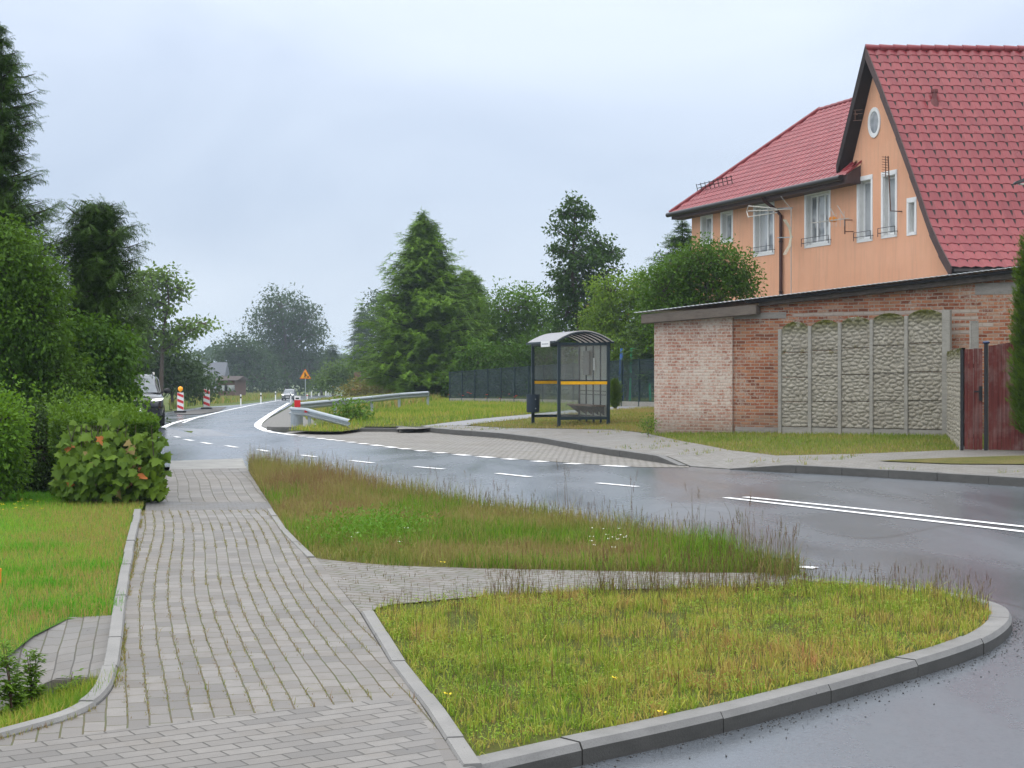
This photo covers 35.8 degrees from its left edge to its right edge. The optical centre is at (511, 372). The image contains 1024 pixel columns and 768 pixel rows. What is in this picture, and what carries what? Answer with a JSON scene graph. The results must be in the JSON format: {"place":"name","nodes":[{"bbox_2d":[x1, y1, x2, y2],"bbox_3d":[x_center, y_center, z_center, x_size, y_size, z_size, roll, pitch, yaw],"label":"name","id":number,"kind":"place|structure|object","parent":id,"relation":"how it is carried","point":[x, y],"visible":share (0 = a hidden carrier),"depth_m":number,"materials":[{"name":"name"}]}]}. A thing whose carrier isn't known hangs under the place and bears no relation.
{"place":"outdoors","nodes":[
{"label":"outdoors","id":0,"kind":"place"},
{"bbox_2d":[0,539,94,556],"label":"grass","id":1,"kind":"structure","parent":0,"point":[25,546],"depth_m":14.85,"materials":[{"name":"green plant"}]},
{"bbox_2d":[0,489,144,661],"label":"lawn","id":2,"kind":"structure","parent":0,"point":[45,627],"depth_m":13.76,"materials":[{"name":"green plant"}]},
{"bbox_2d":[0,369,40,502],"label":"elder bush","id":3,"kind":"object","parent":2,"relation":"on","point":[13,457],"visible":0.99,"depth_m":20.28,"materials":[{"name":"green plant"}]},
{"bbox_2d":[1,573,92,590],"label":"grass","id":4,"kind":"structure","parent":2,"relation":"on","point":[50,580],"depth_m":12.31,"materials":[{"name":"green plant"}]},
{"bbox_2d":[1,562,96,578],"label":"grass","id":5,"kind":"structure","parent":2,"relation":"on","point":[23,570],"depth_m":13.05,"materials":[{"name":"green plant"}]},
{"bbox_2d":[0,386,105,492],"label":"shaded shrub","id":6,"kind":"object","parent":2,"relation":"on","point":[40,469],"visible":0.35,"depth_m":22.21,"materials":[{"name":"green plant"}]},
{"bbox_2d":[0,210,108,415],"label":"lilac bush","id":7,"kind":"object","parent":2,"relation":"on","point":[33,346],"visible":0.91,"depth_m":26.68,"materials":[{"name":"green plant"}]},
{"bbox_2d":[0,615,111,708],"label":"culvert apron","id":8,"kind":"object","parent":2,"relation":"on","point":[67,647],"visible":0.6,"depth_m":9.75,"materials":[{"name":"grey concrete"}]},
{"bbox_2d":[0,586,125,623],"bbox_3d":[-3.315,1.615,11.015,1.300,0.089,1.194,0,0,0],"label":"grass","id":9,"kind":"structure","parent":2,"relation":"on","point":[34,604],"depth_m":11.02,"materials":[{"name":"green plant"}]},
{"bbox_2d":[1,551,127,574],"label":"grass","id":10,"kind":"structure","parent":2,"relation":"on","point":[92,565],"depth_m":13.44,"materials":[{"name":"green plant"}]},
{"bbox_2d":[24,385,167,502],"bbox_3d":[-6.510,0.946,23.931,1.394,1.539,8.571,0,0,-21],"label":"hedge","id":11,"kind":"object","parent":2,"relation":"on","point":[131,417],"visible":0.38,"depth_m":21.19,"materials":[{"name":"green plant"}]},
{"bbox_2d":[48,410,172,504],"bbox_3d":[-5.098,1.096,20.024,1.510,1.244,0.836,0,0,0],"label":"maple shrub","id":12,"kind":"object","parent":2,"relation":"on","point":[95,473],"visible":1,"depth_m":19.92,"materials":[{"name":"green plant"}]},
{"bbox_2d":[170,458,245,468],"bbox_3d":[-5.799,1.720,30.127,1.404,0.008,3.582,0,0,-11],"label":"concrete apron","id":13,"kind":"object","parent":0,"point":[209,464],"visible":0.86,"depth_m":29.79,"materials":[{"name":"grey concrete"}]},
{"bbox_2d":[145,502,271,510],"bbox_3d":[-3.779,1.650,19.694,1.650,0.001,1.276,0,0,-6],"label":"crossing strip","id":14,"kind":"object","parent":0,"point":[161,506],"visible":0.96,"depth_m":19.59,"materials":[{"name":"grey concrete"}]},
{"bbox_2d":[151,468,267,501],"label":"sidewalk","id":15,"kind":"structure","parent":0,"point":[211,485],"depth_m":23.04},
{"bbox_2d":[0,698,446,767],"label":"driveway","id":16,"kind":"structure","parent":0,"point":[387,733],"depth_m":7.04,"materials":[{"name":"grey concrete"}]},
{"bbox_2d":[0,510,460,767],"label":"sidewalk","id":17,"kind":"structure","parent":0,"point":[346,667],"depth_m":9.93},
{"bbox_2d":[0,510,144,738],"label":"weeds","id":18,"kind":"object","parent":17,"relation":"on","point":[125,638],"visible":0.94,"depth_m":9.41,"materials":[{"name":"green plant"}]},
{"bbox_2d":[122,507,434,726],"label":"weeds","id":19,"kind":"object","parent":17,"relation":"on","point":[152,599],"visible":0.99,"depth_m":10.58,"materials":[{"name":"green plant"}]},
{"bbox_2d":[261,406,315,427],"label":"gravel shoulder","id":20,"kind":"object","parent":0,"point":[282,419],"visible":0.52,"depth_m":61.78},
{"bbox_2d":[289,391,428,427],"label":"guardrail","id":21,"kind":"object","parent":20,"relation":"on","point":[297,414],"visible":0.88,"depth_m":55.52,"materials":[{"name":"metal"}]},
{"bbox_2d":[319,343,343,395],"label":"conifer","id":22,"kind":"object","parent":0,"point":[332,353],"visible":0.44,"depth_m":259.75,"materials":[{"name":"green plant"}]},
{"bbox_2d":[290,396,636,431],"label":"verge","id":23,"kind":"structure","parent":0,"point":[392,425],"depth_m":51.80,"materials":[{"name":"green plant"}]},
{"bbox_2d":[329,396,375,420],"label":"bush","id":24,"kind":"object","parent":23,"relation":"on","point":[345,409],"visible":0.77,"depth_m":52.82,"materials":[{"name":"green plant"}]},
{"bbox_2d":[341,206,504,396],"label":"spruce","id":25,"kind":"object","parent":23,"relation":"on","point":[425,328],"visible":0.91,"depth_m":85.81,"materials":[{"name":"green plant"}]},
{"bbox_2d":[452,267,495,339],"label":"spruce","id":26,"kind":"object","parent":23,"relation":"on","point":[478,288],"visible":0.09,"depth_m":92.50,"materials":[{"name":"green plant"}]},
{"bbox_2d":[433,325,577,397],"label":"thicket","id":27,"kind":"object","parent":23,"relation":"on","point":[526,350],"visible":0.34,"depth_m":83.24,"materials":[{"name":"green plant"}]},
{"bbox_2d":[469,276,570,367],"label":"garden tree","id":28,"kind":"object","parent":23,"relation":"on","point":[527,312],"visible":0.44,"depth_m":88.80,"materials":[{"name":"green plant"}]},
{"bbox_2d":[449,358,653,406],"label":"garden fence","id":29,"kind":"object","parent":23,"relation":"on","point":[509,383],"visible":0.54,"depth_m":68.61,"materials":[{"name":"green metal"}]},
{"bbox_2d":[538,190,627,350],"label":"alder","id":30,"kind":"object","parent":23,"relation":"on","point":[597,256],"visible":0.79,"depth_m":81.23,"materials":[{"name":"green plant"}]},
{"bbox_2d":[570,265,654,360],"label":"garden tree","id":31,"kind":"object","parent":23,"relation":"on","point":[610,321],"visible":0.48,"depth_m":71.16,"materials":[{"name":"green plant"}]},
{"bbox_2d":[286,431,688,466],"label":"bus bay pavement","id":32,"kind":"structure","parent":0,"point":[476,446],"depth_m":38.19,"materials":[{"name":"grey concrete"}]},
{"bbox_2d":[0,380,1012,716],"bbox_3d":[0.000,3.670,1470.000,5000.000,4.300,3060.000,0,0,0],"label":"ground","id":33,"kind":"structure","parent":0,"point":[166,402],"depth_m":128.01,"materials":[{"name":"green plant"}]},
{"bbox_2d":[13,676,97,709],"bbox_3d":[-2.519,1.970,8.965,0.566,0.559,0.375,0,0,0],"label":"culvert headwall","id":34,"kind":"object","parent":33,"relation":"on","point":[59,681],"visible":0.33,"depth_m":8.97,"materials":[{"name":"concrete"}]},
{"bbox_2d":[0,509,141,737],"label":"edging","id":35,"kind":"object","parent":33,"relation":"on","point":[112,657],"visible":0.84,"depth_m":8.94,"materials":[{"name":"concrete"}]},
{"bbox_2d":[120,260,228,394],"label":"slender tree","id":36,"kind":"object","parent":33,"relation":"on","point":[165,337],"visible":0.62,"depth_m":97.66,"materials":[{"name":"green plant"}]},
{"bbox_2d":[132,338,217,409],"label":"rounded bush","id":37,"kind":"object","parent":33,"relation":"on","point":[178,372],"visible":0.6,"depth_m":103.39,"materials":[{"name":"green plant"}]},
{"bbox_2d":[203,362,229,393],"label":"farm building","id":38,"kind":"structure","parent":33,"relation":"on","point":[221,368],"depth_m":268.10,"materials":[{"name":"grey"}]},
{"bbox_2d":[169,390,282,409],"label":"grass","id":39,"kind":"structure","parent":33,"relation":"on","point":[249,396],"depth_m":160.16,"materials":[{"name":"green plant"}]},
{"bbox_2d":[217,376,248,396],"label":"barn","id":40,"kind":"structure","parent":33,"relation":"on","point":[238,385],"depth_m":191.26,"materials":[{"name":"grey brick"}]},
{"bbox_2d":[203,330,295,392],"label":"broad tree","id":41,"kind":"object","parent":33,"relation":"on","point":[251,369],"visible":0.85,"depth_m":288.00,"materials":[{"name":"green plant"}]},
{"bbox_2d":[239,282,334,395],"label":"broad tree","id":42,"kind":"object","parent":33,"relation":"on","point":[287,350],"visible":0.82,"depth_m":298.68,"materials":[{"name":"green plant"}]},
{"bbox_2d":[306,357,377,393],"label":"round shrub","id":43,"kind":"object","parent":33,"relation":"on","point":[339,373],"visible":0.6,"depth_m":173.87,"materials":[{"name":"green plant"}]},
{"bbox_2d":[339,307,372,373],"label":"conifer","id":44,"kind":"object","parent":33,"relation":"on","point":[354,334],"visible":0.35,"depth_m":249.39,"materials":[{"name":"green plant"}]},
{"bbox_2d":[332,373,403,396],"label":"scrub bush","id":45,"kind":"object","parent":33,"relation":"on","point":[367,390],"visible":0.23,"depth_m":119.19,"materials":[{"name":"green plant"}]},
{"bbox_2d":[291,392,446,419],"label":"grass","id":46,"kind":"structure","parent":33,"relation":"on","point":[388,403],"depth_m":72.18,"materials":[{"name":"green plant"}]},
{"bbox_2d":[352,287,396,369],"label":"broad tree","id":47,"kind":"object","parent":33,"relation":"on","point":[369,309],"visible":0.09,"depth_m":239.00,"materials":[{"name":"green plant"}]},
{"bbox_2d":[155,345,618,390],"bbox_3d":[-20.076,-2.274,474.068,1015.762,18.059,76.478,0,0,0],"label":"distant wood","id":48,"kind":"object","parent":33,"relation":"on","point":[206,352],"visible":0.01,"depth_m":460.36,"materials":[{"name":"green plant"}]},
{"bbox_2d":[611,220,691,380],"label":"spruce","id":49,"kind":"object","parent":33,"relation":"on","point":[674,241],"visible":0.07,"depth_m":63.81,"materials":[{"name":"green plant"}]},
{"bbox_2d":[634,266,1020,435],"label":"garage","id":50,"kind":"structure","parent":33,"relation":"on","point":[715,367],"depth_m":37.86,"materials":[{"name":"brick"}]},
{"bbox_2d":[665,44,1023,299],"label":"house","id":51,"kind":"structure","parent":33,"relation":"on","point":[941,127],"depth_m":45.08,"materials":[{"name":"orange paint"}]},
{"bbox_2d":[700,214,712,245],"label":"window","id":52,"kind":"structure","parent":51,"relation":"in","point":[707,219],"depth_m":55.67,"materials":[{"name":"white glass"}]},
{"bbox_2d":[720,210,732,243],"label":"window","id":53,"kind":"structure","parent":51,"relation":"in","point":[726,218],"depth_m":54.26,"materials":[{"name":"white glass"}]},
{"bbox_2d":[750,201,774,256],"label":"window","id":54,"kind":"structure","parent":51,"relation":"in","point":[764,225],"depth_m":51.84,"materials":[{"name":"white glass"}]},
{"bbox_2d":[746,197,792,293],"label":"tv antenna","id":55,"kind":"object","parent":51,"relation":"attached to","point":[790,233],"visible":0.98,"depth_m":49.17,"materials":[{"name":"metal"}]},
{"bbox_2d":[801,190,830,248],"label":"window","id":56,"kind":"structure","parent":51,"relation":"in","point":[817,205],"depth_m":48.64,"materials":[{"name":"white glass"}]},
{"bbox_2d":[853,174,873,242],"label":"window","id":57,"kind":"structure","parent":51,"relation":"in","point":[864,232],"depth_m":46.14,"materials":[{"name":"white glass"}]},
{"bbox_2d":[868,107,880,137],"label":"oval window","id":58,"kind":"structure","parent":51,"relation":"in","point":[874,119],"depth_m":45.42,"materials":[{"name":"white glass"}]},
{"bbox_2d":[877,169,896,238],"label":"window","id":59,"kind":"structure","parent":51,"relation":"in","point":[888,218],"depth_m":45.00,"materials":[{"name":"white glass"}]},
{"bbox_2d":[906,197,916,235],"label":"window","id":60,"kind":"structure","parent":51,"relation":"in","point":[911,208],"depth_m":43.82,"materials":[{"name":"white glass"}]},
{"bbox_2d":[232,439,782,572],"bbox_3d":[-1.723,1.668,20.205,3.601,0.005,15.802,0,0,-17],"label":"verge","id":61,"kind":"structure","parent":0,"point":[474,557],"depth_m":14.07,"materials":[{"name":"green plant"}]},
{"bbox_2d":[267,508,314,557],"bbox_3d":[-2.377,1.693,16.642,0.107,0.114,5.117,0,0,-13],"label":"edging","id":62,"kind":"object","parent":61,"relation":"on","point":[292,539],"visible":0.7,"depth_m":15.99,"materials":[{"name":"concrete"}]},
{"bbox_2d":[299,495,491,552],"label":"weeds","id":63,"kind":"object","parent":61,"relation":"on","point":[363,518],"visible":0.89,"depth_m":15.79,"materials":[{"name":"green plant"}]},
{"bbox_2d":[590,518,775,569],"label":"grass","id":64,"kind":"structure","parent":61,"relation":"on","point":[698,543],"depth_m":13.99,"materials":[{"name":"green plant"}]},
{"bbox_2d":[738,543,823,579],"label":"grass","id":65,"kind":"structure","parent":61,"relation":"on","point":[774,567],"depth_m":12.99,"materials":[{"name":"green plant"}]},
{"bbox_2d":[0,0,1023,368],"label":"sky","id":66,"kind":"structure","parent":0,"point":[282,143],"materials":[{"name":"white"}]},
{"bbox_2d":[425,406,639,425],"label":"garden path","id":67,"kind":"structure","parent":0,"point":[469,422],"depth_m":51.95,"materials":[{"name":"concrete"}]},
{"bbox_2d":[316,558,791,612],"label":"branch path","id":68,"kind":"structure","parent":0,"point":[354,592],"depth_m":12.70,"materials":[{"name":"grey concrete"}]},
{"bbox_2d":[467,406,653,433],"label":"verge","id":69,"kind":"structure","parent":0,"point":[645,431],"depth_m":46.79,"materials":[{"name":"green plant"}]},
{"bbox_2d":[526,330,613,425],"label":"bus shelter","id":70,"kind":"object","parent":69,"relation":"on","point":[593,381],"visible":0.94,"depth_m":46.45,"materials":[{"name":"teal paint"}]},
{"bbox_2d":[526,394,539,412],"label":"litter bin","id":71,"kind":"object","parent":70,"relation":"attached to","point":[533,403],"visible":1,"depth_m":47.52,"materials":[{"name":"grey metal"}]},
{"bbox_2d":[610,378,623,407],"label":"thuja","id":72,"kind":"object","parent":69,"relation":"on","point":[615,395],"visible":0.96,"depth_m":58.91,"materials":[{"name":"green plant"}]},
{"bbox_2d":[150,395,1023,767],"bbox_3d":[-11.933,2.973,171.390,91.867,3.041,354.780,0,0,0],"label":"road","id":73,"kind":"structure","parent":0,"point":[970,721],"depth_m":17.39,"materials":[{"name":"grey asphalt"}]},
{"bbox_2d":[0,23,91,327],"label":"spruce","id":74,"kind":"object","parent":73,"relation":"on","point":[11,161],"visible":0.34,"depth_m":29.89,"materials":[{"name":"green plant"}]},
{"bbox_2d":[51,302,150,409],"bbox_3d":[-7.933,0.245,28.948,2.547,3.050,2.280,0,0,0],"label":"hazel tree","id":75,"kind":"object","parent":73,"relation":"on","point":[116,352],"visible":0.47,"depth_m":28.59,"materials":[{"name":"green plant"}]},
{"bbox_2d":[43,193,166,383],"bbox_3d":[-8.019,-0.857,30.513,2.734,5.244,2.473,0,0,0],"label":"spruce","id":76,"kind":"object","parent":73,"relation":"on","point":[99,269],"visible":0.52,"depth_m":30.24,"materials":[{"name":"green plant"}]},
{"bbox_2d":[128,372,170,425],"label":"parked car","id":77,"kind":"object","parent":73,"relation":"on","point":[154,391],"visible":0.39,"depth_m":46.09,"materials":[{"name":"black paint"}]},
{"bbox_2d":[166,368,235,405],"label":"rounded bush","id":78,"kind":"object","parent":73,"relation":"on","point":[213,384],"visible":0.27,"depth_m":117.39,"materials":[{"name":"green plant"}]},
{"bbox_2d":[267,426,398,432],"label":"kerb","id":79,"kind":"structure","parent":73,"relation":"on","point":[281,429],"depth_m":49.65,"materials":[{"name":"grey concrete"}]},
{"bbox_2d":[396,426,686,465],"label":"kerb","id":80,"kind":"structure","parent":73,"relation":"on","point":[615,452],"depth_m":38.15,"materials":[{"name":"grey concrete"}]},
{"bbox_2d":[162,400,1023,531],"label":"road markings","id":81,"kind":"object","parent":73,"relation":"on","point":[257,424],"visible":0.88,"depth_m":21.83,"materials":[{"name":"white paint"}]},
{"bbox_2d":[457,577,1011,767],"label":"kerb","id":82,"kind":"structure","parent":73,"relation":"on","point":[635,737],"depth_m":7.89,"materials":[{"name":"concrete"}]},
{"bbox_2d":[581,616,1023,767],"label":"gravel","id":83,"kind":"structure","parent":73,"relation":"on","point":[821,709],"depth_m":8.43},
{"bbox_2d":[730,464,1023,486],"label":"kerb","id":84,"kind":"structure","parent":73,"relation":"on","point":[924,475],"depth_m":26.28,"materials":[{"name":"grey concrete"}]},
{"bbox_2d":[361,561,993,755],"bbox_3d":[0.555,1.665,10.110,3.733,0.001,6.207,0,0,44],"label":"verge","id":85,"kind":"structure","parent":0,"point":[539,737],"depth_m":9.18,"materials":[{"name":"green plant"}]},
{"bbox_2d":[361,610,481,767],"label":"edging","id":86,"kind":"object","parent":85,"relation":"on","point":[451,735],"visible":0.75,"depth_m":7.98,"materials":[{"name":"concrete"}]},
{"bbox_2d":[381,539,824,613],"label":"grass","id":87,"kind":"structure","parent":85,"relation":"on","point":[679,581],"depth_m":11.87,"materials":[{"name":"green plant"}]},
{"bbox_2d":[381,572,955,746],"bbox_3d":[1.077,1.609,9.745,4.024,0.074,5.712,0,0,0],"label":"clover","id":88,"kind":"object","parent":85,"relation":"on","point":[651,702],"visible":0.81,"depth_m":9.63,"materials":[{"name":"green plant"}]},
{"bbox_2d":[785,555,994,610],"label":"grass","id":89,"kind":"structure","parent":85,"relation":"on","point":[908,584],"depth_m":11.77,"materials":[{"name":"green plant"}]},
{"bbox_2d":[621,232,767,361],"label":"garden tree","id":90,"kind":"object","parent":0,"point":[672,291],"visible":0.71,"depth_m":45.55,"materials":[{"name":"green plant"}]},
{"bbox_2d":[397,425,1023,476],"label":"sidewalk","id":91,"kind":"structure","parent":0,"point":[717,458],"depth_m":29.66,"materials":[{"name":"grey concrete"}]},
{"bbox_2d":[429,424,1017,472],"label":"weeds","id":92,"kind":"object","parent":91,"relation":"on","point":[706,451],"visible":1,"depth_m":32.54,"materials":[{"name":"green plant"}]},
{"bbox_2d":[960,348,982,449],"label":"garden gate","id":93,"kind":"structure","parent":91,"relation":"on","point":[967,366],"depth_m":29.35,"materials":[{"name":"red wood"}]},
{"bbox_2d":[983,341,1023,450],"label":"driveway gate","id":94,"kind":"structure","parent":91,"relation":"on","point":[1004,435],"depth_m":29.15,"materials":[{"name":"red wood"}]},
{"bbox_2d":[1002,229,1023,433],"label":"thuja","id":95,"kind":"object","parent":91,"relation":"on","point":[1017,359],"visible":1,"depth_m":28.25,"materials":[{"name":"green plant"}]},
{"bbox_2d":[648,416,988,455],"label":"verge","id":96,"kind":"structure","parent":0,"point":[817,452],"depth_m":31.89,"materials":[{"name":"green plant"}]},
{"bbox_2d":[778,309,951,435],"bbox_3d":[7.953,0.185,35.993,4.134,3.192,0.130,0,0,35],"label":"concrete fence","id":97,"kind":"object","parent":96,"relation":"on","point":[893,383],"visible":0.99,"depth_m":35.90,"materials":[{"name":"grey concrete"}]},
{"bbox_2d":[946,348,965,449],"bbox_3d":[9.016,0.606,32.243,0.100,2.156,5.313,0,0,13],"label":"concrete fence","id":98,"kind":"object","parent":96,"relation":"on","point":[953,400],"visible":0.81,"depth_m":32.09,"materials":[{"name":"grey concrete"}]},
{"bbox_2d":[969,321,978,447],"bbox_3d":[8.863,0.315,30.400,0.150,2.636,0.130,0,0,0],"label":"fence post","id":99,"kind":"object","parent":96,"relation":"on","point":[973,334],"visible":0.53,"depth_m":30.34,"materials":[{"name":"metal"}]},
{"bbox_2d":[879,455,1023,463],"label":"verge","id":100,"kind":"structure","parent":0,"point":[991,460],"depth_m":27.32,"materials":[{"name":"green plant"}]},
{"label":"ditch","id":101,"kind":"structure","parent":0,"visible":0},
{"bbox_2d":[0,638,29,716],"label":"mugwort","id":102,"kind":"object","parent":101,"relation":"on","point":[10,689],"visible":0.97,"depth_m":8.42,"materials":[{"name":"green plant"}]},
{"bbox_2d":[18,648,47,706],"bbox_3d":[-2.628,1.697,8.676,0.181,0.386,0.185,0,0,0],"label":"mugwort","id":103,"kind":"object","parent":101,"relation":"on","point":[33,690],"visible":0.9,"depth_m":8.67,"materials":[{"name":"green plant"}]},
{"bbox_2d":[0,665,126,727],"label":"grass","id":104,"kind":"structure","parent":101,"relation":"on","point":[51,703],"depth_m":8.21,"materials":[{"name":"green plant"}]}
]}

